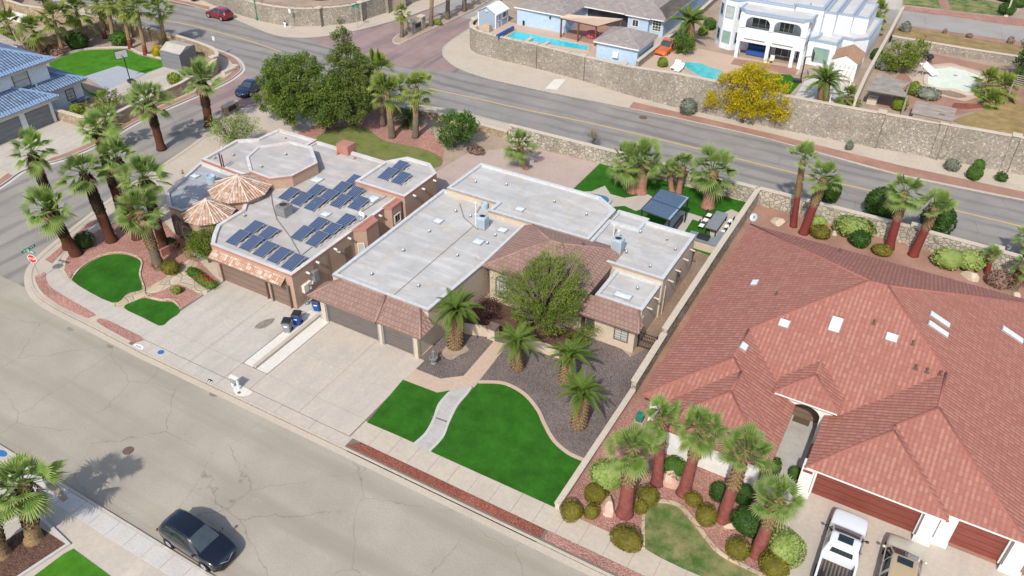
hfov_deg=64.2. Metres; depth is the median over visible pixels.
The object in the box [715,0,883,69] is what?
white house
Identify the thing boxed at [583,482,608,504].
shrub
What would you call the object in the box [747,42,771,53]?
patio door
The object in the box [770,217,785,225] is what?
boulder
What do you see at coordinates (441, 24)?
median kerb
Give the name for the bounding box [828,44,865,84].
garden shed
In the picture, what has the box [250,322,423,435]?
driveway
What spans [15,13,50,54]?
fan palm
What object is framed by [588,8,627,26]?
sliding door
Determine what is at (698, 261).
side passage
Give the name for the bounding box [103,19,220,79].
garden wall
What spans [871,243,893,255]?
shrub
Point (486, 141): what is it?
yard dirt
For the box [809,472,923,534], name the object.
garage door
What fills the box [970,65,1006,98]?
fan palm
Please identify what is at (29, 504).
fan palm
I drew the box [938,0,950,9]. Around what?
pink path
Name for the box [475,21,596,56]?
pool deck
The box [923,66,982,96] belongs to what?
empty pool
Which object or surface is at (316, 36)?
corner block kerb
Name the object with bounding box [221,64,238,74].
stone bench
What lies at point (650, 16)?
blue house
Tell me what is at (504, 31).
pool cover reel
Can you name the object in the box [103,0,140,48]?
fan palm
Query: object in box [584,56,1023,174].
retaining wall
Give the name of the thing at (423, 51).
paver entry road
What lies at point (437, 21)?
shrub
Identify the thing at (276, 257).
solar panel
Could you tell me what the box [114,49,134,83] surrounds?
basketball hoop
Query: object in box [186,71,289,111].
paver crossing
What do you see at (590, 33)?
patio table
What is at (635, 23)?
window
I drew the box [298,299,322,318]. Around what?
house gap
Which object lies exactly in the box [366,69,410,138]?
fan palm
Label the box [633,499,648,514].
shrub
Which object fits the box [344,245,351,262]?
side door
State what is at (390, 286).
flat roof house
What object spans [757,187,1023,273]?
garden wall
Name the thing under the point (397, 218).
window
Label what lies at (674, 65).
sun lounger
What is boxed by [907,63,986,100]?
old pool coping
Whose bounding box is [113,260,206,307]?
flagstone path
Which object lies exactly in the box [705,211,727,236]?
dining table
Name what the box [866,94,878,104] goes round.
brick planter
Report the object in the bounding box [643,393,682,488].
fan palm
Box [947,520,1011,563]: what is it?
garage door
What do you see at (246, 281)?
garage door
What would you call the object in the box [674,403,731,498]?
fan palm
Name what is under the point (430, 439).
stamped path
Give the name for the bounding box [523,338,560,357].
courtyard wall
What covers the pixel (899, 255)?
yard soil
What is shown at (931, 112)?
pergola
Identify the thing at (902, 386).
red roof house
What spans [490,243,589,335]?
mesquite tree
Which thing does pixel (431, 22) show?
fan palm
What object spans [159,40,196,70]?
garden shed
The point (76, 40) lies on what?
shrub
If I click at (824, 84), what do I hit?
date palm
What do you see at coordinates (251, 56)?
road
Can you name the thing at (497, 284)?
window
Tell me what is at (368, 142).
thin lawn
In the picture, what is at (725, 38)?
window
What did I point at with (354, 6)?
street sign
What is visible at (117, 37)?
shrub
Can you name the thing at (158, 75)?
court apron
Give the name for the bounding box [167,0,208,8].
corner rock strip
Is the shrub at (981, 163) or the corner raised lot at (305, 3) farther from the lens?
the corner raised lot at (305, 3)
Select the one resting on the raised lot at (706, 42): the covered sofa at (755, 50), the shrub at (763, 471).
the covered sofa at (755, 50)
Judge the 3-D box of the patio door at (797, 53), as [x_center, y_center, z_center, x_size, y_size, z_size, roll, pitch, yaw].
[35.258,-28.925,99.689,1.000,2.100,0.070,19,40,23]
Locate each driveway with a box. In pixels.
[142,281,304,376]
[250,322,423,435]
[782,491,1023,575]
[868,0,901,9]
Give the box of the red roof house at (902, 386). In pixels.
[641,223,1023,575]
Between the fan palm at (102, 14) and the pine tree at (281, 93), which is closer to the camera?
the pine tree at (281, 93)
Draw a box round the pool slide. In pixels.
[907,57,938,76]
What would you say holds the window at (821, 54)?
in the white house at (801, 30)
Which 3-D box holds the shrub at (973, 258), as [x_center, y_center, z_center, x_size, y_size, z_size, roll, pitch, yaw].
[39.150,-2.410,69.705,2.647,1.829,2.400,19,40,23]
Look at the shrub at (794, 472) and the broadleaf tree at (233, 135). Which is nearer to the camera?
the shrub at (794, 472)
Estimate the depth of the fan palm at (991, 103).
88.91 m
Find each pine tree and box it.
[250,49,324,126]
[296,72,348,130]
[323,16,376,125]
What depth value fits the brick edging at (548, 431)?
55.50 m
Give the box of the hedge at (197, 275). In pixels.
[185,266,218,289]
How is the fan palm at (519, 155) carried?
on the paver patio at (562, 170)
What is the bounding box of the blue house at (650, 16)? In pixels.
[513,0,708,36]
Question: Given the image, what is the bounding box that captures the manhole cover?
[122,446,133,454]
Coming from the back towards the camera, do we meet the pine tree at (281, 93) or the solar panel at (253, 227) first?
the pine tree at (281, 93)
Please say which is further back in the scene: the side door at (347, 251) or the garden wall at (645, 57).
the garden wall at (645, 57)
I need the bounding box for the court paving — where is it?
[464,297,581,352]
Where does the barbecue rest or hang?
on the old pool terrace at (884, 101)
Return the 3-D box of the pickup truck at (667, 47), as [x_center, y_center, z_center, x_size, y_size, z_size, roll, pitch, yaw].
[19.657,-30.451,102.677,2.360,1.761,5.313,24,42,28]
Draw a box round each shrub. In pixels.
[45,43,65,55]
[64,32,88,48]
[68,103,85,114]
[73,231,95,248]
[109,30,126,45]
[151,45,160,56]
[160,259,179,275]
[166,72,182,84]
[167,236,179,248]
[170,285,181,294]
[433,18,441,25]
[466,145,484,154]
[559,498,582,522]
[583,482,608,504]
[583,503,599,519]
[585,125,602,143]
[589,458,621,491]
[608,523,642,552]
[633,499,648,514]
[635,483,659,506]
[657,57,668,67]
[664,455,685,480]
[679,97,697,115]
[684,490,702,507]
[695,503,717,526]
[698,26,708,35]
[703,17,716,29]
[709,480,725,502]
[725,535,751,561]
[729,506,760,538]
[735,482,755,505]
[758,550,789,575]
[759,469,775,479]
[767,525,806,568]
[771,457,781,477]
[788,465,801,480]
[810,224,831,240]
[811,214,827,225]
[822,178,842,202]
[832,214,876,237]
[844,140,854,149]
[848,229,871,248]
[863,186,898,218]
[869,48,883,59]
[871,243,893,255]
[875,54,895,70]
[891,96,909,110]
[898,21,911,31]
[905,81,920,95]
[913,86,941,100]
[919,200,957,234]
[931,247,962,271]
[944,158,961,171]
[960,249,986,271]
[965,33,973,37]
[966,165,983,180]
[972,159,986,169]
[984,269,1012,289]
[995,171,1008,181]
[998,2,1016,14]
[1007,0,1023,7]
[1007,36,1014,43]
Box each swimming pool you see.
[505,30,590,51]
[585,191,611,203]
[682,61,725,79]
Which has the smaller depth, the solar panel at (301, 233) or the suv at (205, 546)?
the suv at (205, 546)
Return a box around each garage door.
[0,114,25,143]
[21,102,56,129]
[219,263,269,298]
[269,283,292,308]
[325,304,379,342]
[381,325,414,356]
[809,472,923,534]
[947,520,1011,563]
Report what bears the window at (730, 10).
in the white house at (801, 30)
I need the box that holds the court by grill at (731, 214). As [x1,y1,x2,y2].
[710,209,738,236]
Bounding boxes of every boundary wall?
[554,388,635,509]
[631,332,666,394]
[662,187,760,345]
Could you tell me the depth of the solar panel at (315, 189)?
73.24 m
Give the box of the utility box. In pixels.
[634,411,644,423]
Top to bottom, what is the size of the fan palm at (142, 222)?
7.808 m
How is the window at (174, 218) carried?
in the stucco house at (229, 190)
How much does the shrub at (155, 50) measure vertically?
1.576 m
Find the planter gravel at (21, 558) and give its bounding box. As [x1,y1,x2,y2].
[0,528,64,575]
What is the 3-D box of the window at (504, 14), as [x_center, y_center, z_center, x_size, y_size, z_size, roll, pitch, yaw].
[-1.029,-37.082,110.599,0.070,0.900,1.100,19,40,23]
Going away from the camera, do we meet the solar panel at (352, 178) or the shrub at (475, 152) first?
the solar panel at (352, 178)
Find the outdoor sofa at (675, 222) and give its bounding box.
[667,215,683,228]
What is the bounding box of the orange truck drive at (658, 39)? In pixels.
[653,21,683,45]
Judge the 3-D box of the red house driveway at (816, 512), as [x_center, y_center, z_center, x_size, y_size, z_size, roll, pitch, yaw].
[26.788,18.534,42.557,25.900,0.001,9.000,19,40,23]
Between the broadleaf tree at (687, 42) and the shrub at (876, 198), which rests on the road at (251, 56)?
the shrub at (876, 198)
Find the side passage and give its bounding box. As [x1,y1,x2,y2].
[631,251,708,355]
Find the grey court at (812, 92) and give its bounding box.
[795,74,854,102]
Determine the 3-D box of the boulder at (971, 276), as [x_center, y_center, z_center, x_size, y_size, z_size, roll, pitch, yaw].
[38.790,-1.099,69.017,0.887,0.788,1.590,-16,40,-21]
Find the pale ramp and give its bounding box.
[545,79,565,89]
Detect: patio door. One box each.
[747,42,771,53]
[774,47,795,58]
[795,51,799,59]
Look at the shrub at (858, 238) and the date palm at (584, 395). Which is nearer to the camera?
the date palm at (584, 395)
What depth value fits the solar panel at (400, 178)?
74.37 m
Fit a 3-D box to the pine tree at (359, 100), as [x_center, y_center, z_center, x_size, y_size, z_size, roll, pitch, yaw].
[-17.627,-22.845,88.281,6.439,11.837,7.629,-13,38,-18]
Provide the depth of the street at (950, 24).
111.44 m
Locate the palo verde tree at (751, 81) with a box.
[702,59,794,123]
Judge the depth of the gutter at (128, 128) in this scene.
95.30 m
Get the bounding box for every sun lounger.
[670,59,681,69]
[673,62,684,71]
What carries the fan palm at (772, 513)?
on the red yard gravel at (719, 535)
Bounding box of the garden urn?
[429,350,437,364]
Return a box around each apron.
[105,67,181,103]
[132,339,249,396]
[241,390,352,445]
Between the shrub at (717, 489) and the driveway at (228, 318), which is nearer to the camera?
the shrub at (717, 489)
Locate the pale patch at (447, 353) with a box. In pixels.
[442,345,468,359]
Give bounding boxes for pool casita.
[593,26,658,65]
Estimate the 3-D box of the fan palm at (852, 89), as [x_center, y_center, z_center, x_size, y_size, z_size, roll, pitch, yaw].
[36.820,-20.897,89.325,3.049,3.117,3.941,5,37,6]
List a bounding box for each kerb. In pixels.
[0,5,241,185]
[0,445,212,575]
[30,114,613,575]
[171,0,445,37]
[253,314,319,367]
[384,100,1022,254]
[392,0,490,43]
[442,28,1023,200]
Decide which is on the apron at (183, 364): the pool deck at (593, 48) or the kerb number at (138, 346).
the kerb number at (138, 346)
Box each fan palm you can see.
[0,5,30,47]
[0,449,71,546]
[0,474,18,561]
[5,124,66,250]
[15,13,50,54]
[16,183,83,257]
[32,0,75,53]
[52,151,118,243]
[59,0,94,46]
[74,107,128,231]
[81,0,113,38]
[87,103,126,146]
[90,0,124,45]
[93,131,141,240]
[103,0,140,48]
[112,185,166,270]
[113,152,174,250]
[115,0,156,55]
[124,79,179,151]
[141,0,175,45]
[175,54,225,127]
[352,46,398,126]
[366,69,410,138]
[393,2,411,37]
[397,68,437,138]
[428,0,433,26]
[445,0,449,19]
[462,0,466,11]
[501,127,539,169]
[600,420,663,520]
[603,139,645,194]
[621,134,665,195]
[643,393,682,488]
[659,157,681,191]
[668,151,695,193]
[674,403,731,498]
[686,142,738,209]
[715,420,777,524]
[748,471,806,560]
[786,139,820,227]
[798,159,845,235]
[834,84,862,106]
[876,9,886,34]
[877,0,890,25]
[883,172,927,249]
[907,185,961,257]
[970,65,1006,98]
[977,86,1005,109]
[979,243,1003,274]
[984,69,1022,104]
[1007,253,1023,290]
[1009,226,1023,253]
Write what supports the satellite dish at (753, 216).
attached to the red roof house at (902, 386)
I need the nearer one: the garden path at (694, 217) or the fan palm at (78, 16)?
the garden path at (694, 217)
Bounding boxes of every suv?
[156,508,236,571]
[205,6,233,20]
[878,534,927,575]
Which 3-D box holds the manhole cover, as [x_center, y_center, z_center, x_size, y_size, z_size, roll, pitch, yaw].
[-24.827,10.512,52.778,0.720,0.018,0.720,19,40,23]
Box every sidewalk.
[0,0,232,178]
[9,467,207,575]
[46,251,157,336]
[350,421,698,575]
[901,6,1023,25]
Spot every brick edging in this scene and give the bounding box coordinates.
[5,514,70,575]
[478,380,583,460]
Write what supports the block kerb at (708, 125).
on the ground
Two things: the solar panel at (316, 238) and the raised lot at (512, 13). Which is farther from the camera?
the raised lot at (512, 13)
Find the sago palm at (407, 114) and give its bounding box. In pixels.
[394,106,425,129]
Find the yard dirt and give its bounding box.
[334,110,743,356]
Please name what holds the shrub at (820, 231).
on the yard soil
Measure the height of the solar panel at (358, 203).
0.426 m
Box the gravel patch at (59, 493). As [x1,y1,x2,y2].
[46,482,67,501]
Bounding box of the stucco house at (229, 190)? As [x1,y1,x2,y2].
[165,129,436,308]
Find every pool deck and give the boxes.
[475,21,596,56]
[641,48,802,74]
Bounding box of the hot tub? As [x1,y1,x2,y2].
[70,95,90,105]
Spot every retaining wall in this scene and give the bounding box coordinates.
[205,0,418,26]
[469,0,587,80]
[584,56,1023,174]
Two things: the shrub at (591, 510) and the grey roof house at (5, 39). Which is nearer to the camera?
the shrub at (591, 510)
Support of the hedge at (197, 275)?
on the gravel yard at (150, 276)
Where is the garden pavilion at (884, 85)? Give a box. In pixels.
[859,74,909,114]
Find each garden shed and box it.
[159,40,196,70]
[476,0,508,28]
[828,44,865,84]
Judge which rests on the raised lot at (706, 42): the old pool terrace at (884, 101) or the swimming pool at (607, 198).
the old pool terrace at (884, 101)
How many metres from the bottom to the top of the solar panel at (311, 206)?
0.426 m
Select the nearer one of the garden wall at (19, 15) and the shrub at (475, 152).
the shrub at (475, 152)
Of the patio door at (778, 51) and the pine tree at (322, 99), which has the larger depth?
the patio door at (778, 51)
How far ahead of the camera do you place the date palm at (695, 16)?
101.93 m
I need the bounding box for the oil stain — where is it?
[255,318,274,328]
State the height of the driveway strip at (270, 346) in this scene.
0.030 m
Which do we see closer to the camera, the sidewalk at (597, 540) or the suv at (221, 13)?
the sidewalk at (597, 540)
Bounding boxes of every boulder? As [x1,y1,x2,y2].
[600,496,614,517]
[663,471,681,489]
[723,522,734,528]
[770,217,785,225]
[960,271,979,281]
[1011,292,1020,297]
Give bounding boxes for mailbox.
[228,374,239,389]
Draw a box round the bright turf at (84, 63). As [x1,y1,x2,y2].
[49,49,162,96]
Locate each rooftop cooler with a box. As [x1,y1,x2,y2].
[275,201,293,218]
[476,213,488,230]
[611,235,624,253]
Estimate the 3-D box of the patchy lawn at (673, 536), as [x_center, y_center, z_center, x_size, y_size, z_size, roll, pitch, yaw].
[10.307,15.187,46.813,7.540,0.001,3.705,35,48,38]
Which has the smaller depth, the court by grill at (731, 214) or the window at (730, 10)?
the court by grill at (731, 214)
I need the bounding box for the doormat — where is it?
[792,415,809,425]
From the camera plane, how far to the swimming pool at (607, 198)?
79.48 m
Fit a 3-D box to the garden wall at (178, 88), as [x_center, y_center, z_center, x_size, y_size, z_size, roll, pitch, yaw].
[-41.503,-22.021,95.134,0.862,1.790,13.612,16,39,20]
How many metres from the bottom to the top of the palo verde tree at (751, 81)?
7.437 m
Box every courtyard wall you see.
[464,321,499,340]
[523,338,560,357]
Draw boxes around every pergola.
[560,14,621,45]
[886,37,923,63]
[911,100,956,131]
[1004,75,1023,103]
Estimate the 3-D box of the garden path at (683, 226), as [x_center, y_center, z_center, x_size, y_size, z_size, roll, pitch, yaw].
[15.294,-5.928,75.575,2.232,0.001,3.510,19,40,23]
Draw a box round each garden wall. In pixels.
[0,0,12,10]
[3,0,98,26]
[3,9,26,21]
[22,21,101,53]
[54,108,112,127]
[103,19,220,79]
[107,75,197,127]
[159,238,190,256]
[294,102,508,137]
[508,123,758,201]
[636,0,717,66]
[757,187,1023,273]
[853,6,904,106]
[890,35,1023,65]
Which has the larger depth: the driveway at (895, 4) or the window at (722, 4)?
the driveway at (895, 4)
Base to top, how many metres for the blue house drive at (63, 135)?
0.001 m
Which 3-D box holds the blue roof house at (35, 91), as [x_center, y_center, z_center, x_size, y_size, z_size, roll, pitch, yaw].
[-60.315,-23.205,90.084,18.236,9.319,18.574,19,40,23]
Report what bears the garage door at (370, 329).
in the flat roof house at (390, 286)
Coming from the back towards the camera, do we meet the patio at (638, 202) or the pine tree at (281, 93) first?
the pine tree at (281, 93)
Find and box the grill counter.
[690,230,724,252]
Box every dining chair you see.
[698,219,704,229]
[702,213,708,223]
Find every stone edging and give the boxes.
[53,46,160,59]
[70,251,179,306]
[641,499,766,575]
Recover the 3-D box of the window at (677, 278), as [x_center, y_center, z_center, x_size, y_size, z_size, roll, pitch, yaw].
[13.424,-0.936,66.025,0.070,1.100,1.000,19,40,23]
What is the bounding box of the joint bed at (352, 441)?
[128,280,643,575]
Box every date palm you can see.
[431,285,484,350]
[491,320,543,371]
[543,336,598,384]
[554,366,609,431]
[662,4,716,45]
[799,60,849,101]
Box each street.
[0,103,218,289]
[0,276,596,575]
[878,8,1023,41]
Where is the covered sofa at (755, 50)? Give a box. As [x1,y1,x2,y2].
[746,44,770,57]
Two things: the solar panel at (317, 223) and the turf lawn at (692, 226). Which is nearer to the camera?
the solar panel at (317, 223)
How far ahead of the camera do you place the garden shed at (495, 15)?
109.85 m
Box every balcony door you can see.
[751,17,769,29]
[779,22,794,33]
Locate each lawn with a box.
[34,549,109,575]
[70,254,141,302]
[124,298,179,324]
[316,126,442,167]
[367,380,448,441]
[431,383,581,506]
[574,164,745,255]
[645,503,757,575]
[685,221,708,252]
[903,0,941,8]
[948,0,1003,15]
[953,103,1023,135]
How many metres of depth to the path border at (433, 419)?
55.14 m
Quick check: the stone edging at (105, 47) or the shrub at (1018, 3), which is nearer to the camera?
the stone edging at (105, 47)
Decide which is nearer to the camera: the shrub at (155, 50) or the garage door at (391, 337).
the garage door at (391, 337)
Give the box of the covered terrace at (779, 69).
[731,59,797,74]
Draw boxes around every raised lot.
[201,0,405,10]
[477,0,677,42]
[640,0,1023,125]
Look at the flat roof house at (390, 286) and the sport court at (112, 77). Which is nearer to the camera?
the flat roof house at (390, 286)
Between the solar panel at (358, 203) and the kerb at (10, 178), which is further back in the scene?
the kerb at (10, 178)
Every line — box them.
[140,17,281,51]
[429,88,1021,226]
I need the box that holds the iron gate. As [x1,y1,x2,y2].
[637,332,657,350]
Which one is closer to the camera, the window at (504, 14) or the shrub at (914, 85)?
the shrub at (914, 85)
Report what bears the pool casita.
on the raised lot at (512, 13)
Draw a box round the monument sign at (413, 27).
[407,14,425,34]
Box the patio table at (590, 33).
[586,30,598,38]
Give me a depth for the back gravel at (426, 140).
90.37 m
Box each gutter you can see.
[0,4,244,189]
[0,436,229,575]
[24,111,604,575]
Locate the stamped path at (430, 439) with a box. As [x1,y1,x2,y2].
[414,386,470,450]
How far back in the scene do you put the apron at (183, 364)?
59.25 m
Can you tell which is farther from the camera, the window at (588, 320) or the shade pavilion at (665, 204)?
the shade pavilion at (665, 204)
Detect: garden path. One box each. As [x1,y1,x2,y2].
[664,214,692,230]
[677,210,709,222]
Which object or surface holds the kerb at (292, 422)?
on the ground
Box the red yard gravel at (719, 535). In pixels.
[568,396,792,571]
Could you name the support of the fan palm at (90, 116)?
on the gravel yard at (150, 276)
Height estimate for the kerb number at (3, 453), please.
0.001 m
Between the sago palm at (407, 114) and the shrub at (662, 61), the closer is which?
the sago palm at (407, 114)
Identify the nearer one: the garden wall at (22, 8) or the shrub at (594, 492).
the shrub at (594, 492)
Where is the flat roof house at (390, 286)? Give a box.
[307,163,695,358]
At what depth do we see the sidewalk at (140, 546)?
47.44 m
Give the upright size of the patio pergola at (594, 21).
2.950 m
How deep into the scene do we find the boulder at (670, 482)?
50.50 m
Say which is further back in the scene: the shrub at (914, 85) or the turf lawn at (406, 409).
the shrub at (914, 85)
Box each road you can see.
[79,0,1023,253]
[310,11,470,72]
[426,0,494,19]
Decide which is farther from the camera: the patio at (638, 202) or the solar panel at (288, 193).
the patio at (638, 202)
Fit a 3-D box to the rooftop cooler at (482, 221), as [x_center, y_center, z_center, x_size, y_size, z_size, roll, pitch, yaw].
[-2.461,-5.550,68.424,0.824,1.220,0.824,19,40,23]
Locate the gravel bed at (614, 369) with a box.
[417,326,651,456]
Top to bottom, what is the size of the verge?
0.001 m
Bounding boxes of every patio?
[436,147,598,192]
[563,24,611,44]
[591,186,651,210]
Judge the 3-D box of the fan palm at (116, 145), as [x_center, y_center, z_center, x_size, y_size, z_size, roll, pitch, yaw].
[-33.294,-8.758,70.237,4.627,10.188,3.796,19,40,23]
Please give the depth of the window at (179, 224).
71.00 m
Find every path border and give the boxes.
[414,391,450,443]
[429,387,471,450]
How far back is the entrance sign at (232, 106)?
93.75 m
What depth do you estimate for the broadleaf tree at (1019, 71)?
93.47 m
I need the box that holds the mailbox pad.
[233,385,251,395]
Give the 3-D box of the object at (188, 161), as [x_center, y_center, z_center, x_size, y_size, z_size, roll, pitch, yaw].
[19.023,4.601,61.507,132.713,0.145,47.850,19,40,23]
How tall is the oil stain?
0.001 m
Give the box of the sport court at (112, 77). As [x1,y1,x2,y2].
[85,66,144,89]
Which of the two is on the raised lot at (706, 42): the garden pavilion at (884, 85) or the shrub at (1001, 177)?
the garden pavilion at (884, 85)
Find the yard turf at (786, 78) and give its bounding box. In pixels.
[728,73,799,94]
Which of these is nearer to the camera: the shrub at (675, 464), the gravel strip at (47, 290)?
the shrub at (675, 464)
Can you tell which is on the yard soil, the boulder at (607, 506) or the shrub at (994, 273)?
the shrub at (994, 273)
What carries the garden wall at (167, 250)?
on the gravel yard at (150, 276)
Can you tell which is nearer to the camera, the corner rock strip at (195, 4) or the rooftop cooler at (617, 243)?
the rooftop cooler at (617, 243)
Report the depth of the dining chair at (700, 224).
74.50 m
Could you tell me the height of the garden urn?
1.200 m
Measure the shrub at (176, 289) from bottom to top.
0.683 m
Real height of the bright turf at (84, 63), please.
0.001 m
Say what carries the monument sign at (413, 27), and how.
on the median
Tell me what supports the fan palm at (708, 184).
on the turf lawn at (597, 177)
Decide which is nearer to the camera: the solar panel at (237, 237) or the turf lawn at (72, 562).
the turf lawn at (72, 562)
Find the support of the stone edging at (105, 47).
on the bright turf at (84, 63)
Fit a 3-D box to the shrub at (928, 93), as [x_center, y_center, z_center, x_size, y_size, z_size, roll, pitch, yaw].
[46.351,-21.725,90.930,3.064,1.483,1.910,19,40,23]
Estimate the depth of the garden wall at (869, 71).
97.33 m
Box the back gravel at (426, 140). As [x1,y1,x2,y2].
[298,113,443,159]
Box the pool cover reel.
[496,26,513,38]
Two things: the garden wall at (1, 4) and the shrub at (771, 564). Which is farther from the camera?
the garden wall at (1, 4)
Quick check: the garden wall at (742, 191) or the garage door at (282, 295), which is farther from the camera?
the garden wall at (742, 191)
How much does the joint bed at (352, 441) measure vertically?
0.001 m
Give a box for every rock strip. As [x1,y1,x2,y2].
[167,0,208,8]
[629,102,1023,198]
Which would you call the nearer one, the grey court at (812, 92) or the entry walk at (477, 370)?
the entry walk at (477, 370)
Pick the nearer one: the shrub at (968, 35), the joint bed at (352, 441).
the joint bed at (352, 441)
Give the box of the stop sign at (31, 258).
[21,244,40,277]
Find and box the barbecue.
[927,54,933,61]
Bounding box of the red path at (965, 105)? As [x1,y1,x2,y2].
[952,103,984,108]
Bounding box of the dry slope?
[889,26,1022,54]
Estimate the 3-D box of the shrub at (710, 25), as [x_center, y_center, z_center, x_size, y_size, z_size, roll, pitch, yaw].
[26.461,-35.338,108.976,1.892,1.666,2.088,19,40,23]
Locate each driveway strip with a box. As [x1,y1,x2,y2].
[244,310,318,366]
[257,318,328,373]
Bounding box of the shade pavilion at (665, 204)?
[640,188,689,226]
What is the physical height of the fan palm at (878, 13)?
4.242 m
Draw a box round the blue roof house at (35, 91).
[0,43,87,143]
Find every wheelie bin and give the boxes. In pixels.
[280,317,292,332]
[290,310,302,324]
[311,299,320,310]
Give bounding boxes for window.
[11,71,31,87]
[65,87,75,100]
[171,214,179,235]
[176,220,185,242]
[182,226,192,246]
[357,243,364,253]
[394,211,400,224]
[495,276,507,298]
[502,11,506,18]
[585,317,594,330]
[613,327,628,342]
[632,19,638,26]
[652,20,661,31]
[674,268,680,284]
[716,26,720,39]
[720,1,724,15]
[721,30,730,43]
[725,5,734,18]
[811,47,829,62]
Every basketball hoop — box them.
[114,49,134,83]
[793,49,815,82]
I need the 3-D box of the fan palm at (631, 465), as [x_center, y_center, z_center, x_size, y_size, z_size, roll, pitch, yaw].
[6.454,10.718,46.742,3.360,7.416,4.086,19,40,23]
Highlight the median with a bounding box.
[393,0,487,42]
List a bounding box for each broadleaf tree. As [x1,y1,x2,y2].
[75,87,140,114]
[178,223,214,262]
[205,111,261,142]
[430,109,480,149]
[474,294,502,320]
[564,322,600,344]
[670,30,696,53]
[879,34,931,73]
[1009,39,1023,81]
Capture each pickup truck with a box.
[655,37,683,56]
[812,508,868,575]
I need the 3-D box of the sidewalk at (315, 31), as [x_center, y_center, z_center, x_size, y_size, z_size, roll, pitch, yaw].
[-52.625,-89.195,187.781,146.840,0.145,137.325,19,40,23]
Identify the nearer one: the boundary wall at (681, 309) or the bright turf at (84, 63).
the boundary wall at (681, 309)
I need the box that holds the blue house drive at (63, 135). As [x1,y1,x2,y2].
[0,120,89,174]
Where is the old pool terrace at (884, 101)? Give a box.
[878,54,1023,114]
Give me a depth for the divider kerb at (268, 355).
61.25 m
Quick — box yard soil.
[555,205,1023,574]
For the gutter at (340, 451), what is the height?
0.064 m
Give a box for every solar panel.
[225,229,249,246]
[238,234,263,252]
[244,220,264,236]
[252,240,277,258]
[257,225,278,242]
[266,246,291,264]
[278,186,299,201]
[280,253,305,271]
[290,191,312,206]
[290,225,313,241]
[304,196,325,211]
[304,230,328,247]
[307,184,325,198]
[308,216,328,232]
[320,189,338,203]
[323,222,342,238]
[329,193,351,208]
[333,181,350,195]
[336,213,355,229]
[345,174,360,188]
[346,186,364,200]
[347,195,368,210]
[377,167,397,181]
[391,160,408,173]
[391,171,411,185]
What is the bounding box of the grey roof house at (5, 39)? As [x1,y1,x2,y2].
[0,34,21,46]
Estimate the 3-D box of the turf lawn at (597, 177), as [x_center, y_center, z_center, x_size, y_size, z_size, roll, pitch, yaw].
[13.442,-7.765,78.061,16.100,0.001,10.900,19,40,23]
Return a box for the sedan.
[235,77,264,97]
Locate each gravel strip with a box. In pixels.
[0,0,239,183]
[35,272,94,317]
[45,219,97,262]
[97,319,142,341]
[347,442,544,536]
[543,531,642,575]
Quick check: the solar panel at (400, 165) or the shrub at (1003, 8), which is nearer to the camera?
the solar panel at (400, 165)
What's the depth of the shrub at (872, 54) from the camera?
100.36 m
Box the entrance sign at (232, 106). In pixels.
[220,99,239,115]
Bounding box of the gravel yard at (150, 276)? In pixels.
[64,219,218,308]
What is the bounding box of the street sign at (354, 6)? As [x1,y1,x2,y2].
[352,3,358,27]
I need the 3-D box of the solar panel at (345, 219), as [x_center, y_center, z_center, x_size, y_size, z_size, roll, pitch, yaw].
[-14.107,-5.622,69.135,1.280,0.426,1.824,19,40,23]
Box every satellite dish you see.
[356,212,364,220]
[750,213,756,223]
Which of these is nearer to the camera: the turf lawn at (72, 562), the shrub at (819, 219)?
the turf lawn at (72, 562)
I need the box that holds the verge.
[912,27,1023,45]
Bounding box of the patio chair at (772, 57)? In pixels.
[768,55,774,63]
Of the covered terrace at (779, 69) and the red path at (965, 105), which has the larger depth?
the covered terrace at (779, 69)
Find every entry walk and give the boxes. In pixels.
[405,341,505,391]
[764,415,816,503]
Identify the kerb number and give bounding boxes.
[0,450,6,456]
[133,344,142,348]
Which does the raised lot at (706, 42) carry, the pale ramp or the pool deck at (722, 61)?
the pool deck at (722, 61)
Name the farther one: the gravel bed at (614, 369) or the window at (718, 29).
the window at (718, 29)
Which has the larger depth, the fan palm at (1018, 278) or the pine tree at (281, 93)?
the pine tree at (281, 93)
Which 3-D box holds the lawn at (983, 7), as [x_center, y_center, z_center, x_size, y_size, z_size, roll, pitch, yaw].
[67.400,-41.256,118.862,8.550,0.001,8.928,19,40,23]

